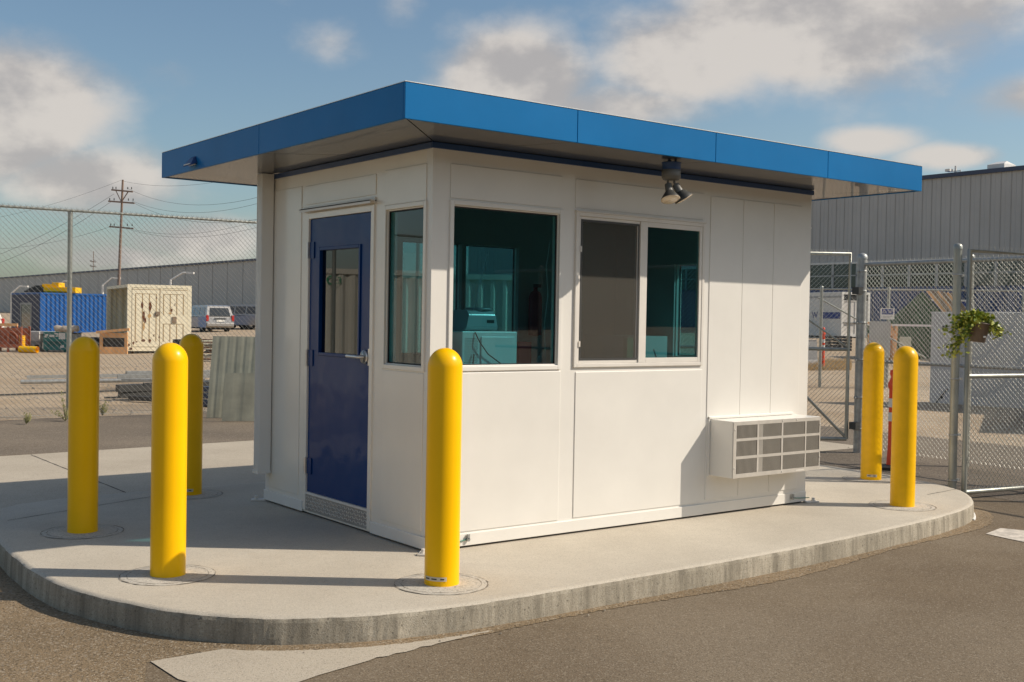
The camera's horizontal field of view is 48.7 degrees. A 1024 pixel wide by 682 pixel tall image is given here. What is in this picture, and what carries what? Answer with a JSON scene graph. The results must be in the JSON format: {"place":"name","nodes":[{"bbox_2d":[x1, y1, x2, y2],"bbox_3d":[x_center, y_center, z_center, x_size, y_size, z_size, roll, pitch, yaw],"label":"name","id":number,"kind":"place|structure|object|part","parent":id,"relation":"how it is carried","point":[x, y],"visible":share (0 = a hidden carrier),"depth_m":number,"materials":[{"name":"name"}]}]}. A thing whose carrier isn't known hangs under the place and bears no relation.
{"place":"outdoors","nodes":[
{"label":"outdoors","id":0,"kind":"place"},
{"bbox_2d":[18,346,38,352],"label":"pipe","id":1,"kind":"object","parent":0,"point":[22,349],"visible":0.92,"depth_m":42.86,"materials":[{"name":"yellow plastic"}]},
{"bbox_2d":[31,341,44,350],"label":"block","id":2,"kind":"structure","parent":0,"point":[40,343],"depth_m":45.01,"materials":[{"name":"grey"}]},
{"bbox_2d":[31,331,55,340],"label":"box","id":3,"kind":"object","parent":2,"relation":"on","point":[36,337],"visible":0.27,"depth_m":45.01,"materials":[{"name":"white"}]},
{"bbox_2d":[54,325,79,332],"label":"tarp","id":4,"kind":"object","parent":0,"point":[57,328],"visible":0.73,"depth_m":44.44,"materials":[{"name":"white plastic"}]},
{"bbox_2d":[72,332,81,341],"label":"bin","id":5,"kind":"object","parent":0,"point":[74,335],"visible":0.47,"depth_m":44.81,"materials":[{"name":"metal"}]},
{"bbox_2d":[90,337,104,346],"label":"crate","id":6,"kind":"object","parent":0,"point":[97,340],"visible":0.17,"depth_m":46.01,"materials":[{"name":"metal"}]},
{"bbox_2d":[0,567,197,681],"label":"asphalt road","id":7,"kind":"structure","parent":0,"point":[40,641],"depth_m":5.46,"materials":[{"name":"grey asphalt"}]},
{"bbox_2d":[0,412,253,455],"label":"road","id":8,"kind":"structure","parent":0,"point":[33,436],"depth_m":15.20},
{"bbox_2d":[23,412,31,423],"bbox_3d":[-6.929,1.099,16.188,0.115,0.177,0.157,1,1,-20],"label":"weed","id":9,"kind":"object","parent":8,"relation":"on","point":[27,418],"visible":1,"depth_m":16.16,"materials":[{"name":"green plant"}]},
{"bbox_2d":[50,390,67,420],"bbox_3d":[-6.591,0.961,16.716,0.324,0.445,0.383,2,2,40],"label":"weed","id":10,"kind":"object","parent":8,"relation":"on","point":[65,414],"visible":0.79,"depth_m":16.70,"materials":[{"name":"plant"}]},
{"bbox_2d":[99,401,108,415],"bbox_3d":[-6.375,1.048,17.663,0.168,0.241,0.176,1,1,3],"label":"weed","id":11,"kind":"object","parent":8,"relation":"on","point":[103,408],"visible":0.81,"depth_m":17.64,"materials":[{"name":"plant"}]},
{"bbox_2d":[206,336,254,417],"bbox_3d":[-4.175,0.567,17.637,1.139,1.280,0.022,1,7,-8],"label":"metal sheet","id":12,"kind":"object","parent":8,"relation":"on","point":[232,354],"visible":0.33,"depth_m":17.58,"materials":[{"name":"grey metal"}]},
{"bbox_2d":[222,373,254,420],"bbox_3d":[-3.907,0.852,17.145,0.957,0.740,0.020,1,9,-8],"label":"metal sheet","id":13,"kind":"object","parent":8,"relation":"on","point":[238,397],"visible":0.44,"depth_m":17.11,"materials":[{"name":"grey metal"}]},
{"bbox_2d":[202,339,212,359],"bbox_3d":[-10.287,0.295,38.384,1.069,0.715,0.804,1,1,0],"label":"scrap pile","id":14,"kind":"object","parent":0,"point":[208,350],"visible":0.3,"depth_m":38.32,"materials":[{"name":"grey metal"}]},
{"bbox_2d":[151,630,488,681],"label":"pavement","id":15,"kind":"structure","parent":0,"point":[225,665],"depth_m":5.29,"materials":[{"name":"concrete"}]},
{"bbox_2d":[0,440,953,519],"bbox_3d":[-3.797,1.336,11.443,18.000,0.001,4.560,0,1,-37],"label":"pavement","id":16,"kind":"structure","parent":0,"point":[29,478],"depth_m":11.57,"materials":[{"name":"concrete"}]},
{"bbox_2d":[0,465,973,644],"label":"pavement","id":17,"kind":"structure","parent":0,"point":[284,575],"depth_m":6.96,"materials":[{"name":"concrete"}]},
{"bbox_2d":[40,336,123,538],"bbox_3d":[-2.888,0.628,7.631,0.537,1.320,0.528,0,1,-37],"label":"bollard","id":18,"kind":"object","parent":17,"relation":"on","point":[83,435],"visible":1,"depth_m":7.55,"materials":[{"name":"yellow plastic"}]},
{"bbox_2d":[119,343,215,585],"bbox_3d":[-1.943,0.668,6.414,0.528,1.320,0.537,1,1,-10],"label":"bollard","id":19,"kind":"object","parent":17,"relation":"on","point":[168,566],"visible":1,"depth_m":6.33,"materials":[{"name":"metal"}]},
{"bbox_2d":[179,334,222,498],"bbox_3d":[-2.637,0.599,9.284,0.537,1.320,0.528,1,1,17],"label":"bollard","id":20,"kind":"object","parent":17,"relation":"on","point":[192,345],"visible":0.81,"depth_m":9.21,"materials":[{"name":"metal"}]},
{"bbox_2d":[394,348,487,594],"bbox_3d":[-0.381,0.698,6.314,0.528,1.320,0.537,2,2,44],"label":"bollard","id":21,"kind":"object","parent":17,"relation":"on","point":[441,575],"visible":1,"depth_m":6.23,"materials":[{"name":"metal"}]},
{"bbox_2d":[162,80,921,555],"bbox_3d":[0.203,-0.090,9.264,5.025,2.795,3.754,0,1,-37],"label":"guard booth","id":22,"kind":"object","parent":17,"relation":"on","point":[612,310],"visible":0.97,"depth_m":7.99,"materials":[{"name":"white metal"}]},
{"bbox_2d":[303,212,370,510],"bbox_3d":[-1.259,0.131,8.091,0.124,2.045,0.934,0,1,-37],"label":"door","id":23,"kind":"structure","parent":22,"relation":"in","point":[337,356],"depth_m":8.10,"materials":[{"name":"blue metal"}]},
{"bbox_2d":[381,200,427,371],"bbox_3d":[-0.682,-0.353,7.393,0.072,1.087,0.523,0,1,-37],"label":"window","id":24,"kind":"structure","parent":22,"relation":"in","point":[405,236],"depth_m":7.42,"materials":[{"name":"glass"}]},
{"bbox_2d":[447,199,563,370],"bbox_3d":[-0.047,-0.353,7.507,0.935,1.094,0.072,0,1,-37],"label":"window","id":25,"kind":"structure","parent":22,"relation":"in","point":[505,279],"depth_m":7.51,"materials":[{"name":"glass"}]},
{"bbox_2d":[573,210,706,366],"bbox_3d":[0.939,-0.360,8.232,1.298,1.088,0.052,0,1,-37],"label":"sliding window","id":26,"kind":"structure","parent":22,"relation":"in","point":[639,281],"depth_m":8.20,"materials":[{"name":"white metal"}]},
{"bbox_2d":[842,342,889,482],"bbox_3d":[3.468,0.672,10.889,0.528,1.320,0.537,1,1,-19],"label":"bollard","id":27,"kind":"object","parent":17,"relation":"on","point":[872,413],"visible":0.98,"depth_m":10.81,"materials":[{"name":"metal"}]},
{"bbox_2d":[868,346,936,510],"bbox_3d":[3.228,0.700,9.319,0.537,1.320,0.528,1,1,8],"label":"bollard","id":28,"kind":"object","parent":17,"relation":"on","point":[904,428],"visible":1,"depth_m":9.24,"materials":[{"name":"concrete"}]},
{"bbox_2d":[0,312,1023,446],"bbox_3d":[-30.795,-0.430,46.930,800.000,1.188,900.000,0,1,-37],"label":"ground","id":29,"kind":"structure","parent":0,"point":[134,360],"depth_m":23.00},
{"bbox_2d":[0,323,30,351],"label":"cage pallet","id":30,"kind":"object","parent":29,"relation":"on","point":[24,331],"visible":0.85,"depth_m":43.58,"materials":[{"name":"metal"}]},
{"bbox_2d":[3,331,25,345],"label":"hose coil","id":31,"kind":"object","parent":30,"relation":"in","point":[14,334],"visible":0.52,"depth_m":44.09,"materials":[{"name":"rubber"}]},
{"bbox_2d":[10,285,28,322],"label":"street lamp","id":32,"kind":"object","parent":29,"relation":"on","point":[13,291],"visible":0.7,"depth_m":99.87,"materials":[{"name":"white metal"}]},
{"bbox_2d":[43,332,66,351],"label":"dumpster","id":33,"kind":"object","parent":29,"relation":"on","point":[48,342],"visible":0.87,"depth_m":44.51,"materials":[{"name":"teal paint"}]},
{"bbox_2d":[11,292,106,332],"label":"shipping container","id":34,"kind":"object","parent":29,"relation":"on","point":[87,323],"visible":0.52,"depth_m":74.64,"materials":[{"name":"blue metal"}]},
{"bbox_2d":[24,285,43,291],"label":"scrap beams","id":35,"kind":"structure","parent":34,"relation":"on","point":[34,288],"depth_m":75.10,"materials":[{"name":"metal"}]},
{"bbox_2d":[42,282,81,292],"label":"chute","id":36,"kind":"object","parent":34,"relation":"on","point":[57,289],"visible":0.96,"depth_m":74.10,"materials":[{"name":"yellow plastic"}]},
{"bbox_2d":[0,381,208,401],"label":"steel beams","id":37,"kind":"structure","parent":29,"relation":"on","point":[138,395],"depth_m":20.93,"materials":[{"name":"metal"}]},
{"bbox_2d":[101,277,117,293],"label":"street lamp","id":38,"kind":"object","parent":29,"relation":"on","point":[102,288],"visible":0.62,"depth_m":99.85,"materials":[{"name":"white metal"}]},
{"bbox_2d":[20,370,209,383],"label":"steel pipes","id":39,"kind":"object","parent":29,"relation":"on","point":[144,376],"visible":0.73,"depth_m":23.91,"materials":[{"name":"grey metal"}]},
{"bbox_2d":[96,328,134,353],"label":"timber crate","id":40,"kind":"object","parent":29,"relation":"on","point":[119,345],"visible":0.75,"depth_m":43.58,"materials":[{"name":"wood"}]},
{"bbox_2d":[108,180,134,284],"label":"utility pole","id":41,"kind":"object","parent":29,"relation":"on","point":[122,190],"visible":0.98,"depth_m":84.74,"materials":[{"name":"wood"}]},
{"bbox_2d":[0,203,108,262],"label":"power line","id":42,"kind":"object","parent":41,"relation":"attached to","point":[53,237],"visible":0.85,"depth_m":95.81,"materials":[{"name":"grey"}]},
{"bbox_2d":[133,201,253,212],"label":"power line","id":43,"kind":"object","parent":41,"relation":"attached to","point":[199,212],"visible":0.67,"depth_m":71.25,"materials":[{"name":"grey"}]},
{"bbox_2d":[136,192,256,204],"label":"power line","id":44,"kind":"object","parent":41,"relation":"attached to","point":[188,204],"visible":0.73,"depth_m":67.20,"materials":[{"name":"grey"}]},
{"bbox_2d":[0,258,255,311],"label":"warehouse","id":45,"kind":"structure","parent":29,"relation":"on","point":[197,287],"depth_m":157.60,"materials":[{"name":"grey metal"}]},
{"bbox_2d":[0,203,256,419],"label":"chain link fence","id":46,"kind":"object","parent":29,"relation":"on","point":[70,245],"visible":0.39,"depth_m":17.30,"materials":[{"name":"silver metal"}]},
{"bbox_2d":[106,284,191,350],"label":"shipping container","id":47,"kind":"object","parent":29,"relation":"on","point":[177,324],"visible":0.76,"depth_m":44.59,"materials":[{"name":"beige metal"}]},
{"bbox_2d":[132,288,186,346],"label":"door","id":48,"kind":"structure","parent":47,"relation":"in","point":[181,319],"depth_m":44.49,"materials":[{"name":"beige paint"}]},
{"bbox_2d":[169,272,193,284],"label":"street lamp","id":49,"kind":"object","parent":29,"relation":"on","point":[170,281],"visible":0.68,"depth_m":87.85,"materials":[{"name":"white metal"}]},
{"bbox_2d":[203,386,208,405],"bbox_3d":[-5.253,0.963,19.820,0.450,0.320,0.300,1,1,0],"label":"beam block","id":50,"kind":"object","parent":29,"relation":"on","point":[205,388],"depth_m":19.72,"materials":[{"name":"grey metal"}]},
{"bbox_2d":[191,305,233,331],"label":"minivan","id":51,"kind":"object","parent":29,"relation":"on","point":[211,320],"visible":0.72,"depth_m":74.74,"materials":[{"name":"silver metal"}]},
{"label":"side window","id":52,"kind":"part","parent":51,"relation":"part of","materials":[{"name":"grey glass"}]},
{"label":"rear window","id":53,"kind":"part","parent":51,"relation":"part of","materials":[{"name":"black glass"}]},
{"bbox_2d":[229,304,255,328],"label":"parked car","id":54,"kind":"object","parent":29,"relation":"on","point":[240,308],"visible":0.25,"depth_m":80.68,"materials":[{"name":"silver metal"}]},
{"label":"side window","id":55,"kind":"part","parent":54,"relation":"part of","materials":[{"name":"black glass"}]},
{"bbox_2d":[0,363,1023,652],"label":"gravel","id":56,"kind":"structure","parent":29,"relation":"on","point":[206,411],"depth_m":18.50,"materials":[{"name":"grey gravel"}]},
{"bbox_2d":[808,339,817,365],"bbox_3d":[8.982,0.355,34.349,0.460,0.800,0.600,1,1,-10],"label":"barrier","id":57,"kind":"object","parent":29,"relation":"on","point":[814,358],"visible":0.39,"depth_m":34.22,"materials":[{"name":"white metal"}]},
{"bbox_2d":[822,327,825,366],"bbox_3d":[9.071,0.194,33.010,0.370,1.200,0.370,2,1,30],"label":"traffic post","id":58,"kind":"object","parent":29,"relation":"on","point":[823,345],"visible":0.39,"depth_m":32.97,"materials":[{"name":"red plastic"}]},
{"bbox_2d":[825,336,851,350],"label":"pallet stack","id":59,"kind":"object","parent":29,"relation":"on","point":[837,343],"visible":0.51,"depth_m":44.01,"materials":[{"name":"wood"}]},
{"bbox_2d":[809,292,869,337],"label":"box truck","id":60,"kind":"object","parent":29,"relation":"on","point":[836,319],"visible":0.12,"depth_m":58.51,"materials":[{"name":"white metal"}]},
{"bbox_2d":[869,321,890,387],"bbox_3d":[8.309,0.329,25.615,0.472,1.550,0.060,1,1,0],"label":"board","id":61,"kind":"object","parent":29,"relation":"on","point":[885,333],"visible":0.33,"depth_m":25.58,"materials":[{"name":"grey wood"}]},
{"bbox_2d":[808,286,1023,386],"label":"chain link fence","id":62,"kind":"object","parent":29,"relation":"on","point":[888,289],"visible":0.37,"depth_m":25.99,"materials":[{"name":"silver metal"}]},
{"bbox_2d":[880,308,894,318],"bbox_3d":[8.521,-0.616,25.694,0.316,0.250,0.017,1,1,0],"label":"sign","id":63,"kind":"object","parent":62,"relation":"attached to","point":[886,313],"visible":0.71,"depth_m":25.69,"materials":[{"name":"white metal"}]},
{"bbox_2d":[810,161,1023,320],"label":"warehouse","id":64,"kind":"structure","parent":29,"relation":"on","point":[939,215],"depth_m":65.53,"materials":[{"name":"grey metal"}]},
{"bbox_2d":[890,291,965,324],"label":"timber boards","id":65,"kind":"object","parent":29,"relation":"on","point":[924,306],"visible":0.2,"depth_m":38.73,"materials":[{"name":"brown wood"}]},
{"bbox_2d":[932,300,974,311],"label":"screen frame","id":66,"kind":"object","parent":29,"relation":"on","point":[963,302],"visible":0.03,"depth_m":43.96,"materials":[{"name":"white metal"}]},
{"bbox_2d":[930,312,1023,408],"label":"wall panel","id":67,"kind":"structure","parent":29,"relation":"on","point":[938,358],"depth_m":21.35,"materials":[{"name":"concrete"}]},
{"bbox_2d":[0,0,1023,276],"label":"sky","id":68,"kind":"structure","parent":0,"point":[93,93],"materials":[{"name":"blue"}]},
{"bbox_2d":[2,449,1023,681],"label":"driveway","id":69,"kind":"structure","parent":0,"point":[948,609],"depth_m":5.92,"materials":[{"name":"grey asphalt"}]},
{"bbox_2d":[849,253,1023,468],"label":"chain link fence","id":70,"kind":"object","parent":69,"relation":"on","point":[860,289],"visible":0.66,"depth_m":13.57,"materials":[{"name":"silver metal"}]},
{"bbox_2d":[807,249,851,440],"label":"gate","id":71,"kind":"structure","parent":70,"relation":"attached to","point":[846,397],"depth_m":14.36,"materials":[{"name":"silver metal"}]},
{"bbox_2d":[947,243,964,488],"bbox_3d":[4.204,0.294,10.696,0.153,2.430,0.085,0,1,-37],"label":"gate post","id":72,"kind":"object","parent":69,"relation":"on","point":[952,479],"visible":0.84,"depth_m":10.65,"materials":[{"name":"grey metal"}]},
{"bbox_2d":[937,277,1011,359],"bbox_3d":[4.195,-0.231,10.160,0.564,0.824,0.888,2,1,34],"label":"hanging plant","id":73,"kind":"object","parent":72,"relation":"hanging from","point":[977,325],"visible":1,"depth_m":9.91,"materials":[{"name":"green plant"}]},
{"bbox_2d":[961,245,1023,494],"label":"gate","id":74,"kind":"structure","parent":72,"relation":"attached to","point":[966,405],"depth_m":10.78,"materials":[{"name":"silver metal"}]},
{"bbox_2d":[986,528,1023,541],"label":"road marking","id":75,"kind":"structure","parent":69,"relation":"on","point":[1015,534],"depth_m":8.92,"materials":[{"name":"paint"}]},
{"bbox_2d":[54,505,993,651],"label":"path","id":76,"kind":"structure","parent":0,"point":[984,516],"depth_m":6.05,"materials":[{"name":"concrete"}]},
{"bbox_2d":[808,357,851,370],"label":"dry grass","id":77,"kind":"structure","parent":0,"point":[835,361],"depth_m":32.84,"materials":[{"name":"beige plant"}]},
{"bbox_2d":[867,322,896,359],"bbox_3d":[11.837,0.036,36.257,0.753,1.280,0.620,1,1,0],"label":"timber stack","id":78,"kind":"object","parent":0,"point":[892,335],"visible":0.25,"depth_m":36.12,"materials":[{"name":"brown wood"}]},
{"bbox_2d":[867,324,930,358],"bbox_3d":[13.877,0.014,38.947,2.700,1.170,2.140,1,1,-5],"label":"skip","id":79,"kind":"object","parent":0,"point":[916,330],"visible":0.28,"depth_m":37.96,"materials":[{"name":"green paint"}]},
{"bbox_2d":[820,426,1023,502],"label":"road","id":80,"kind":"structure","parent":0,"point":[930,466],"depth_m":13.43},
{"bbox_2d":[882,370,892,470],"bbox_3d":[4.311,0.884,12.810,0.370,1.130,0.370,1,1,-15],"label":"traffic post","id":81,"kind":"object","parent":80,"relation":"on","point":[887,466],"visible":0.39,"depth_m":12.78,"materials":[{"name":"red plastic"}]}
]}

